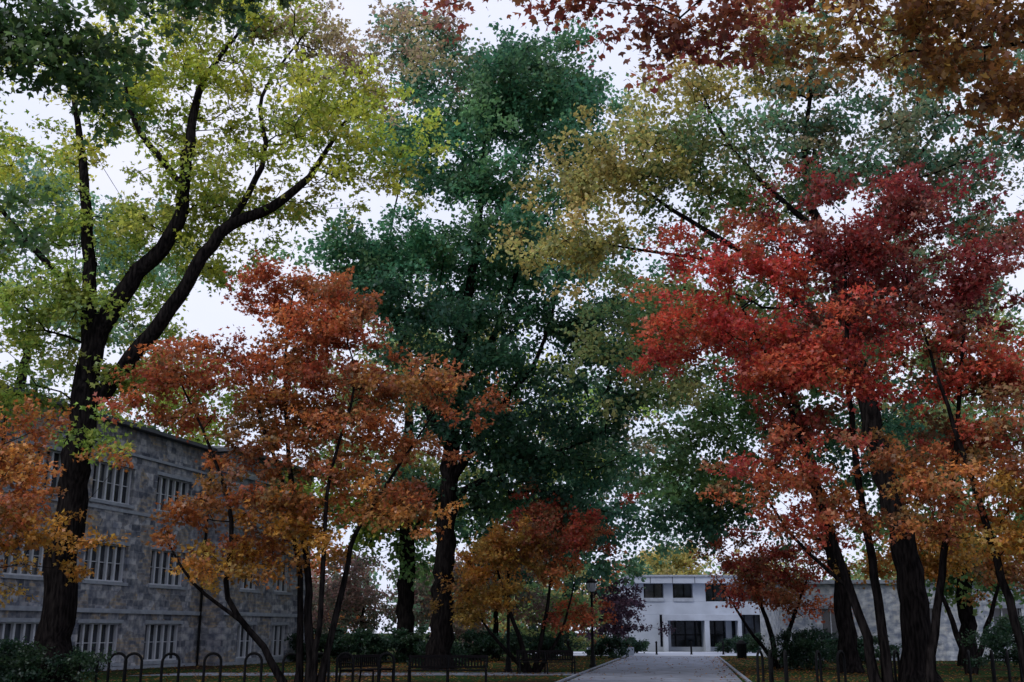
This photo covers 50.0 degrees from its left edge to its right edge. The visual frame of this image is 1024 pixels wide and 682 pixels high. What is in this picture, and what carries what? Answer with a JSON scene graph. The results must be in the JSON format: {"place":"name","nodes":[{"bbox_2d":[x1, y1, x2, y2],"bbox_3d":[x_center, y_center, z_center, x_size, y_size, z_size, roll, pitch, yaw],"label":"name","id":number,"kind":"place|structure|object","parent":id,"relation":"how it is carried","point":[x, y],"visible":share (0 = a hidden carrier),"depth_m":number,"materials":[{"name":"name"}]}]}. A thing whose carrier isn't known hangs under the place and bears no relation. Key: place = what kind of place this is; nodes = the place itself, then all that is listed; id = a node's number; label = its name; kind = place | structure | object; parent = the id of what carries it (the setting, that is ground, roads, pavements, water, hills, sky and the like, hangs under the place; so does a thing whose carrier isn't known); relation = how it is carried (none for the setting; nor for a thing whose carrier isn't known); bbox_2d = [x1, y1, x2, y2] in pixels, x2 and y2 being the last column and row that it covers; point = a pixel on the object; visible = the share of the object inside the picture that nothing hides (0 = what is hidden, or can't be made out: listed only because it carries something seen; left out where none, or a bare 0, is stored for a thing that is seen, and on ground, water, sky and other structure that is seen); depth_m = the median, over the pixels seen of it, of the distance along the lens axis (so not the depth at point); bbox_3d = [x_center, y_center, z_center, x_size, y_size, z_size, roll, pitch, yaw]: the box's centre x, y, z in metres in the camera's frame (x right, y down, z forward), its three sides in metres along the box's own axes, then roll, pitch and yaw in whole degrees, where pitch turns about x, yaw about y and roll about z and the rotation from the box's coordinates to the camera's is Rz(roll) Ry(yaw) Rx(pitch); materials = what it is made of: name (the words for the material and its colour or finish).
{"place":"outdoors","nodes":[
{"label":"outdoors","id":0,"kind":"place"},
{"bbox_2d":[130,672,586,675],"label":"cross path","id":1,"kind":"structure","parent":0,"point":[290,674],"depth_m":42.32,"materials":[{"name":"concrete"}]},
{"bbox_2d":[516,650,575,673],"bbox_3d":[1.345,12.653,43.236,2.300,0.895,0.660,2,-15,-8],"label":"park bench","id":2,"kind":"object","parent":1,"relation":"on","point":[545,662],"visible":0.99,"depth_m":43.48,"materials":[{"name":"black metal"}]},
{"bbox_2d":[0,0,1023,632],"label":"sky","id":3,"kind":"structure","parent":0,"point":[206,314],"materials":[{"name":"white"}]},
{"bbox_2d":[1,633,1023,681],"bbox_3d":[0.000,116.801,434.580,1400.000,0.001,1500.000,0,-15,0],"label":"ground","id":4,"kind":"structure","parent":0,"point":[550,678],"depth_m":44.51,"materials":[{"name":"green plant"}]},
{"bbox_2d":[0,637,110,674],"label":"shrub","id":5,"kind":"object","parent":4,"relation":"on","point":[78,649],"visible":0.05,"depth_m":38.68,"materials":[{"name":"green plant"}]},
{"bbox_2d":[0,635,116,681],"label":"shrub","id":6,"kind":"object","parent":4,"relation":"on","point":[21,664],"visible":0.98,"depth_m":33.09,"materials":[{"name":"green plant"}]},
{"bbox_2d":[0,389,138,608],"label":"dogwood tree","id":7,"kind":"object","parent":4,"relation":"on","point":[24,519],"visible":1,"depth_m":30.13,"materials":[{"name":"orange plant"}]},
{"bbox_2d":[77,652,98,681],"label":"bike rack","id":8,"kind":"object","parent":4,"relation":"on","point":[96,671],"visible":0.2,"depth_m":33.91,"materials":[{"name":"black metal"}]},
{"bbox_2d":[106,652,127,681],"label":"bike rack","id":9,"kind":"object","parent":4,"relation":"on","point":[109,663],"visible":0.69,"depth_m":34.15,"materials":[{"name":"black metal"}]},
{"bbox_2d":[0,125,246,445],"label":"tall tree","id":10,"kind":"object","parent":4,"relation":"on","point":[228,400],"visible":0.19,"depth_m":63.52,"materials":[{"name":"green plant"}]},
{"bbox_2d":[122,652,142,681],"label":"bike rack","id":11,"kind":"object","parent":4,"relation":"on","point":[125,664],"visible":1,"depth_m":33.88,"materials":[{"name":"black metal"}]},
{"bbox_2d":[2,659,294,675],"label":"plinth","id":12,"kind":"structure","parent":4,"relation":"on","point":[185,664],"depth_m":51.98,"materials":[{"name":"stone"}]},
{"bbox_2d":[0,0,304,259],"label":"pin oak tree","id":13,"kind":"object","parent":4,"relation":"on","point":[93,82],"visible":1,"depth_m":13.16,"materials":[{"name":"green plant"}]},
{"bbox_2d":[0,400,313,667],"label":"walls","id":14,"kind":"structure","parent":4,"relation":"on","point":[218,631],"depth_m":51.31,"materials":[{"name":"stone"}]},
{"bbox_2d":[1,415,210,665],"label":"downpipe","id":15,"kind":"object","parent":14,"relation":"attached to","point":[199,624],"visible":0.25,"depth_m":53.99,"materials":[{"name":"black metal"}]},
{"bbox_2d":[0,442,289,662],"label":"window frames","id":16,"kind":"structure","parent":14,"relation":"attached to","point":[96,574],"depth_m":48.91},
{"bbox_2d":[0,448,286,660],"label":"window glass","id":17,"kind":"object","parent":16,"relation":"in","point":[34,572],"visible":0.23,"depth_m":48.32,"materials":[{"name":"grey glass"}]},
{"bbox_2d":[0,420,314,666],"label":"stone trim","id":18,"kind":"structure","parent":14,"relation":"attached to","point":[39,608],"depth_m":49.40,"materials":[{"name":"stone"}]},
{"bbox_2d":[0,383,323,476],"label":"eaves","id":19,"kind":"object","parent":14,"relation":"on","point":[153,432],"visible":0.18,"depth_m":51.75,"materials":[{"name":"stone"}]},
{"bbox_2d":[6,384,306,468],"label":"roof","id":20,"kind":"structure","parent":19,"relation":"on","point":[217,447],"depth_m":56.30,"materials":[{"name":"stone"}]},
{"bbox_2d":[159,652,180,681],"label":"bike rack","id":21,"kind":"object","parent":4,"relation":"on","point":[178,666],"visible":1,"depth_m":33.72,"materials":[{"name":"black metal"}]},
{"bbox_2d":[202,652,222,681],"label":"bike rack","id":22,"kind":"object","parent":4,"relation":"on","point":[204,663],"visible":1,"depth_m":34.06,"materials":[{"name":"black metal"}]},
{"bbox_2d":[0,0,474,681],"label":"tulip tree","id":23,"kind":"object","parent":4,"relation":"on","point":[314,110],"visible":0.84,"depth_m":37.92,"materials":[{"name":"green plant"}]},
{"bbox_2d":[243,652,262,681],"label":"bike rack","id":24,"kind":"object","parent":4,"relation":"on","point":[261,664],"visible":1,"depth_m":34.13,"materials":[{"name":"black metal"}]},
{"bbox_2d":[282,652,295,674],"bbox_3d":[-6.800,10.089,33.767,0.640,0.992,0.140,7,-16,-24],"label":"bike rack","id":25,"kind":"object","parent":4,"relation":"on","point":[285,657],"visible":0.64,"depth_m":33.72,"materials":[{"name":"black metal"}]},
{"bbox_2d":[87,249,522,681],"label":"japanese maple","id":26,"kind":"object","parent":4,"relation":"on","point":[276,435],"visible":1,"depth_m":31.65,"materials":[{"name":"orange plant"}]},
{"bbox_2d":[318,652,329,681],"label":"bike rack","id":27,"kind":"object","parent":4,"relation":"on","point":[328,670],"visible":0.27,"depth_m":33.79,"materials":[{"name":"black metal"}]},
{"bbox_2d":[284,629,369,661],"bbox_3d":[-10.137,16.930,60.485,4.948,2.009,3.327,0,-15,0],"label":"shrub","id":28,"kind":"object","parent":4,"relation":"on","point":[336,651],"visible":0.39,"depth_m":60.22,"materials":[{"name":"green plant"}]},
{"bbox_2d":[313,620,356,651],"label":"shrub","id":29,"kind":"object","parent":4,"relation":"on","point":[340,631],"visible":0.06,"depth_m":75.66,"materials":[{"name":"green plant"}]},
{"bbox_2d":[335,652,354,681],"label":"bike rack","id":30,"kind":"object","parent":4,"relation":"on","point":[337,660],"visible":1,"depth_m":34.15,"materials":[{"name":"black metal"}]},
{"bbox_2d":[338,654,392,681],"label":"park bench","id":31,"kind":"object","parent":4,"relation":"on","point":[371,659],"visible":0.94,"depth_m":34.97,"materials":[{"name":"black metal"}]},
{"bbox_2d":[333,624,429,663],"bbox_3d":[-6.795,15.977,57.852,5.208,2.287,3.743,0,-15,0],"label":"shrub","id":32,"kind":"object","parent":4,"relation":"on","point":[397,640],"visible":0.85,"depth_m":57.19,"materials":[{"name":"green plant"}]},
{"bbox_2d":[377,652,394,681],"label":"bike rack","id":33,"kind":"object","parent":4,"relation":"on","point":[378,665],"visible":1,"depth_m":34.03,"materials":[{"name":"black metal"}]},
{"bbox_2d":[312,548,491,654],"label":"ornamental tree","id":34,"kind":"object","parent":4,"relation":"on","point":[357,597],"visible":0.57,"depth_m":69.42,"materials":[{"name":"brown plant"}]},
{"bbox_2d":[406,640,469,665],"bbox_3d":[-3.344,14.233,50.008,2.764,1.694,2.474,-9,-17,31],"label":"shrub","id":35,"kind":"object","parent":4,"relation":"on","point":[420,647],"visible":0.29,"depth_m":49.77,"materials":[{"name":"green plant"}]},
{"bbox_2d":[381,621,499,648],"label":"shrub","id":36,"kind":"object","parent":4,"relation":"on","point":[420,628],"visible":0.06,"depth_m":80.70,"materials":[{"name":"green plant"}]},
{"bbox_2d":[407,655,487,681],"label":"park bench","id":37,"kind":"object","parent":4,"relation":"on","point":[449,657],"visible":1,"depth_m":34.44,"materials":[{"name":"black metal"}]},
{"bbox_2d":[265,271,663,660],"bbox_3d":[-3.068,7.241,64.094,25.847,22.404,17.117,6,-16,-22],"label":"green tree","id":38,"kind":"object","parent":4,"relation":"on","point":[405,550],"visible":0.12,"depth_m":60.68,"materials":[{"name":"green plant"}]},
{"bbox_2d":[451,628,527,660],"bbox_3d":[-1.523,17.125,61.752,5.056,1.935,3.319,2,-15,-8],"label":"shrub","id":39,"kind":"object","parent":4,"relation":"on","point":[484,641],"visible":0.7,"depth_m":61.15,"materials":[{"name":"green plant"}]},
{"bbox_2d":[267,0,735,668],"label":"oak tree","id":40,"kind":"object","parent":4,"relation":"on","point":[519,100],"visible":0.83,"depth_m":50.37,"materials":[{"name":"green plant"}]},
{"bbox_2d":[504,566,511,671],"bbox_3d":[-0.150,11.136,45.464,0.530,4.960,0.530,0,-15,0],"label":"street lamp","id":41,"kind":"object","parent":4,"relation":"on","point":[508,668],"visible":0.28,"depth_m":45.08,"materials":[{"name":"black metal"}]},
{"bbox_2d":[424,543,611,658],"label":"ornamental tree","id":42,"kind":"object","parent":4,"relation":"on","point":[537,601],"visible":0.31,"depth_m":67.87,"materials":[{"name":"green plant"}]},
{"bbox_2d":[421,477,642,672],"bbox_3d":[0.643,9.406,44.962,8.795,8.213,5.588,5,-16,-19],"label":"maple tree","id":43,"kind":"object","parent":4,"relation":"on","point":[491,547],"visible":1,"depth_m":44.41,"materials":[{"name":"orange plant"}]},
{"bbox_2d":[496,629,583,660],"bbox_3d":[1.537,17.674,63.569,5.159,1.926,2.951,0,-15,0],"label":"shrub","id":44,"kind":"object","parent":4,"relation":"on","point":[533,642],"visible":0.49,"depth_m":63.34,"materials":[{"name":"green plant"}]},
{"bbox_2d":[75,656,1023,681],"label":"fallen leaves","id":45,"kind":"object","parent":4,"relation":"on","point":[740,662],"visible":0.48,"depth_m":43.45,"materials":[{"name":"orange plant"}]},
{"bbox_2d":[556,656,625,681],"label":"path edging","id":46,"kind":"object","parent":4,"relation":"on","point":[576,675],"visible":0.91,"depth_m":43.99,"materials":[{"name":"stone"}]},
{"bbox_2d":[586,576,596,667],"bbox_3d":[3.750,13.110,51.355,0.530,4.160,0.530,0,-15,0],"label":"street lamp","id":47,"kind":"object","parent":4,"relation":"on","point":[591,584],"visible":0.99,"depth_m":51.32,"materials":[{"name":"black metal"}]},
{"bbox_2d":[583,632,632,658],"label":"shrub","id":48,"kind":"object","parent":4,"relation":"on","point":[610,642],"visible":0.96,"depth_m":67.35,"materials":[{"name":"green plant"}]},
{"bbox_2d":[505,365,711,655],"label":"tall tree","id":49,"kind":"object","parent":4,"relation":"on","point":[604,565],"visible":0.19,"depth_m":77.08,"materials":[{"name":"green plant"}]},
{"bbox_2d":[577,575,675,646],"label":"purple plum tree","id":50,"kind":"object","parent":4,"relation":"on","point":[623,601],"visible":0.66,"depth_m":77.33,"materials":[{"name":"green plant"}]},
{"bbox_2d":[622,635,649,652],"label":"shrub","id":51,"kind":"object","parent":4,"relation":"on","point":[640,646],"visible":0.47,"depth_m":82.25,"materials":[{"name":"green plant"}]},
{"bbox_2d":[310,538,1023,644],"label":"distant trees","id":52,"kind":"object","parent":4,"relation":"on","point":[315,573],"visible":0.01,"depth_m":128.82,"materials":[{"name":"green plant"}]},
{"bbox_2d":[637,539,715,574],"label":"yellow tree","id":53,"kind":"object","parent":4,"relation":"on","point":[681,559],"visible":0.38,"depth_m":113.04,"materials":[{"name":"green plant"}]},
{"bbox_2d":[606,577,781,651],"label":"building","id":54,"kind":"structure","parent":4,"relation":"on","point":[699,607],"depth_m":93.71,"materials":[{"name":"concrete"}]},
{"bbox_2d":[644,598,692,600],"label":"spandrel","id":55,"kind":"object","parent":54,"relation":"attached to","point":[674,599],"visible":0.93,"depth_m":93.89,"materials":[{"name":"stone"}]},
{"bbox_2d":[644,584,755,646],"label":"mullions","id":56,"kind":"object","parent":54,"relation":"attached to","point":[695,634],"visible":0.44,"depth_m":93.92,"materials":[{"name":"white metal"}]},
{"bbox_2d":[643,584,760,646],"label":"glazing","id":57,"kind":"structure","parent":54,"relation":"attached to","point":[690,625],"depth_m":94.11,"materials":[{"name":"black glass"}]},
{"bbox_2d":[618,575,791,579],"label":"roof coping","id":58,"kind":"object","parent":54,"relation":"on","point":[683,576],"visible":0.07,"depth_m":93.79,"materials":[{"name":"stone"}]},
{"bbox_2d":[417,0,1023,147],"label":"pin oak tree","id":59,"kind":"object","parent":4,"relation":"on","point":[970,14],"visible":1,"depth_m":12.39,"materials":[{"name":"red plant"}]},
{"bbox_2d":[717,656,751,681],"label":"path edging","id":60,"kind":"object","parent":4,"relation":"on","point":[742,676],"visible":0.89,"depth_m":45.05,"materials":[{"name":"stone"}]},
{"bbox_2d":[714,632,761,652],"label":"shrub","id":61,"kind":"object","parent":4,"relation":"on","point":[729,644],"visible":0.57,"depth_m":84.32,"materials":[{"name":"green plant"}]},
{"bbox_2d":[736,640,746,658],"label":"litter bin","id":62,"kind":"object","parent":4,"relation":"on","point":[741,648],"visible":0.99,"depth_m":67.17,"materials":[{"name":"black metal"}]},
{"bbox_2d":[483,0,1023,681],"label":"sycamore tree","id":63,"kind":"object","parent":4,"relation":"on","point":[691,146],"visible":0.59,"depth_m":39.86,"materials":[{"name":"green plant"}]},
{"bbox_2d":[747,633,769,651],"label":"shrub","id":64,"kind":"object","parent":4,"relation":"on","point":[753,643],"visible":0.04,"depth_m":69.39,"materials":[{"name":"green plant"}]},
{"bbox_2d":[756,650,764,681],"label":"bike rack","id":65,"kind":"object","parent":4,"relation":"on","point":[762,665],"visible":1,"depth_m":34.91,"materials":[{"name":"black metal"}]},
{"bbox_2d":[565,297,971,672],"bbox_3d":[11.483,5.856,47.278,17.549,16.147,11.481,-5,-16,19],"label":"linden tree","id":66,"kind":"object","parent":4,"relation":"on","point":[708,521],"visible":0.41,"depth_m":46.05,"materials":[{"name":"green plant"}]},
{"bbox_2d":[684,523,855,667],"bbox_3d":[11.988,11.725,51.284,7.992,6.929,7.539,0,-15,0],"label":"crabapple tree","id":67,"kind":"object","parent":4,"relation":"on","point":[757,566],"visible":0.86,"depth_m":50.22,"materials":[{"name":"red plant"}]},
{"bbox_2d":[768,650,773,681],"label":"bike rack","id":68,"kind":"object","parent":4,"relation":"on","point":[770,667],"visible":1,"depth_m":35.04,"materials":[{"name":"black metal"}]},
{"bbox_2d":[783,650,788,681],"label":"bike rack","id":69,"kind":"object","parent":4,"relation":"on","point":[785,663],"visible":1,"depth_m":34.88,"materials":[{"name":"black metal"}]},
{"bbox_2d":[765,623,838,669],"bbox_3d":[12.932,13.463,48.050,3.507,2.150,3.338,0,-15,0],"label":"shrub","id":70,"kind":"object","parent":4,"relation":"on","point":[801,647],"visible":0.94,"depth_m":47.79,"materials":[{"name":"green plant"}]},
{"bbox_2d":[815,650,822,681],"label":"bike rack","id":71,"kind":"object","parent":4,"relation":"on","point":[817,653],"visible":1,"depth_m":34.77,"materials":[{"name":"black metal"}]},
{"bbox_2d":[615,151,1023,681],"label":"red maple tree","id":72,"kind":"object","parent":4,"relation":"on","point":[788,354],"visible":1,"depth_m":29.89,"materials":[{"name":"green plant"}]},
{"bbox_2d":[836,650,846,681],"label":"bike rack","id":73,"kind":"object","parent":4,"relation":"on","point":[837,665],"visible":1,"depth_m":34.70,"materials":[{"name":"black metal"}]},
{"bbox_2d":[792,633,901,662],"bbox_3d":[17.754,16.260,57.782,6.074,1.785,3.729,0,-15,0],"label":"shrub","id":74,"kind":"object","parent":4,"relation":"on","point":[860,646],"visible":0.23,"depth_m":57.37,"materials":[{"name":"green plant"}]},
{"bbox_2d":[759,583,1023,660],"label":"walls","id":75,"kind":"structure","parent":4,"relation":"on","point":[947,648],"depth_m":63.52,"materials":[{"name":"stone"}]},
{"bbox_2d":[777,579,1022,643],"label":"cornice","id":76,"kind":"structure","parent":75,"relation":"attached to","point":[868,582],"depth_m":63.84,"materials":[{"name":"stone"}]},
{"bbox_2d":[821,608,1020,637],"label":"window frames","id":77,"kind":"structure","parent":75,"relation":"attached to","point":[932,609],"depth_m":63.66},
{"bbox_2d":[822,608,1019,640],"bbox_3d":[25.972,16.309,63.115,16.000,1.800,0.050,-2,-15,6],"label":"window glass","id":78,"kind":"object","parent":77,"relation":"in","point":[826,617],"visible":0.17,"depth_m":63.77,"materials":[{"name":"black glass"}]},
{"bbox_2d":[893,650,899,681],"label":"bike rack","id":79,"kind":"object","parent":4,"relation":"on","point":[895,652],"visible":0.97,"depth_m":35.02,"materials":[{"name":"black metal"}]},
{"bbox_2d":[770,278,1023,665],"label":"green tree","id":80,"kind":"object","parent":4,"relation":"on","point":[967,614],"visible":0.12,"depth_m":53.23,"materials":[{"name":"green plant"}]},
{"bbox_2d":[829,506,1023,674],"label":"crabapple tree","id":81,"kind":"object","parent":4,"relation":"on","point":[931,569],"visible":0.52,"depth_m":42.36,"materials":[{"name":"orange plant"}]},
{"bbox_2d":[967,650,972,681],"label":"bike rack","id":82,"kind":"object","parent":4,"relation":"on","point":[969,665],"visible":1,"depth_m":34.76,"materials":[{"name":"black metal"}]},
{"bbox_2d":[957,614,1023,678],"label":"shrub","id":83,"kind":"object","parent":4,"relation":"on","point":[998,641],"visible":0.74,"depth_m":38.66,"materials":[{"name":"green plant"}]},
{"bbox_2d":[990,650,996,681],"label":"bike rack","id":84,"kind":"object","parent":4,"relation":"on","point":[993,670],"visible":1,"depth_m":34.46,"materials":[{"name":"black metal"}]},
{"bbox_2d":[1005,650,1011,681],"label":"bike rack","id":85,"kind":"object","parent":4,"relation":"on","point":[1008,666],"visible":1,"depth_m":34.45,"materials":[{"name":"black metal"}]},
{"bbox_2d":[1018,654,1023,681],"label":"bike rack","id":86,"kind":"object","parent":4,"relation":"on","point":[1021,674],"visible":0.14,"depth_m":34.76,"materials":[{"name":"black metal"}]},
{"bbox_2d":[567,656,741,681],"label":"path","id":87,"kind":"structure","parent":0,"point":[660,667],"depth_m":45.40,"materials":[{"name":"concrete"}]},
{"bbox_2d":[558,652,760,655],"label":"plaza pavement","id":88,"kind":"structure","parent":0,"point":[679,654],"depth_m":79.04,"materials":[{"name":"grey concrete"}]},
{"bbox_2d":[501,624,588,648],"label":"shrub","id":89,"kind":"object","parent":88,"relation":"on","point":[535,629],"visible":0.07,"depth_m":82.94,"materials":[{"name":"green plant"}]},
{"bbox_2d":[587,642,633,654],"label":"flower planter","id":90,"kind":"object","parent":88,"relation":"on","point":[631,651],"visible":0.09,"depth_m":76.44,"materials":[{"name":"concrete"}]}
]}

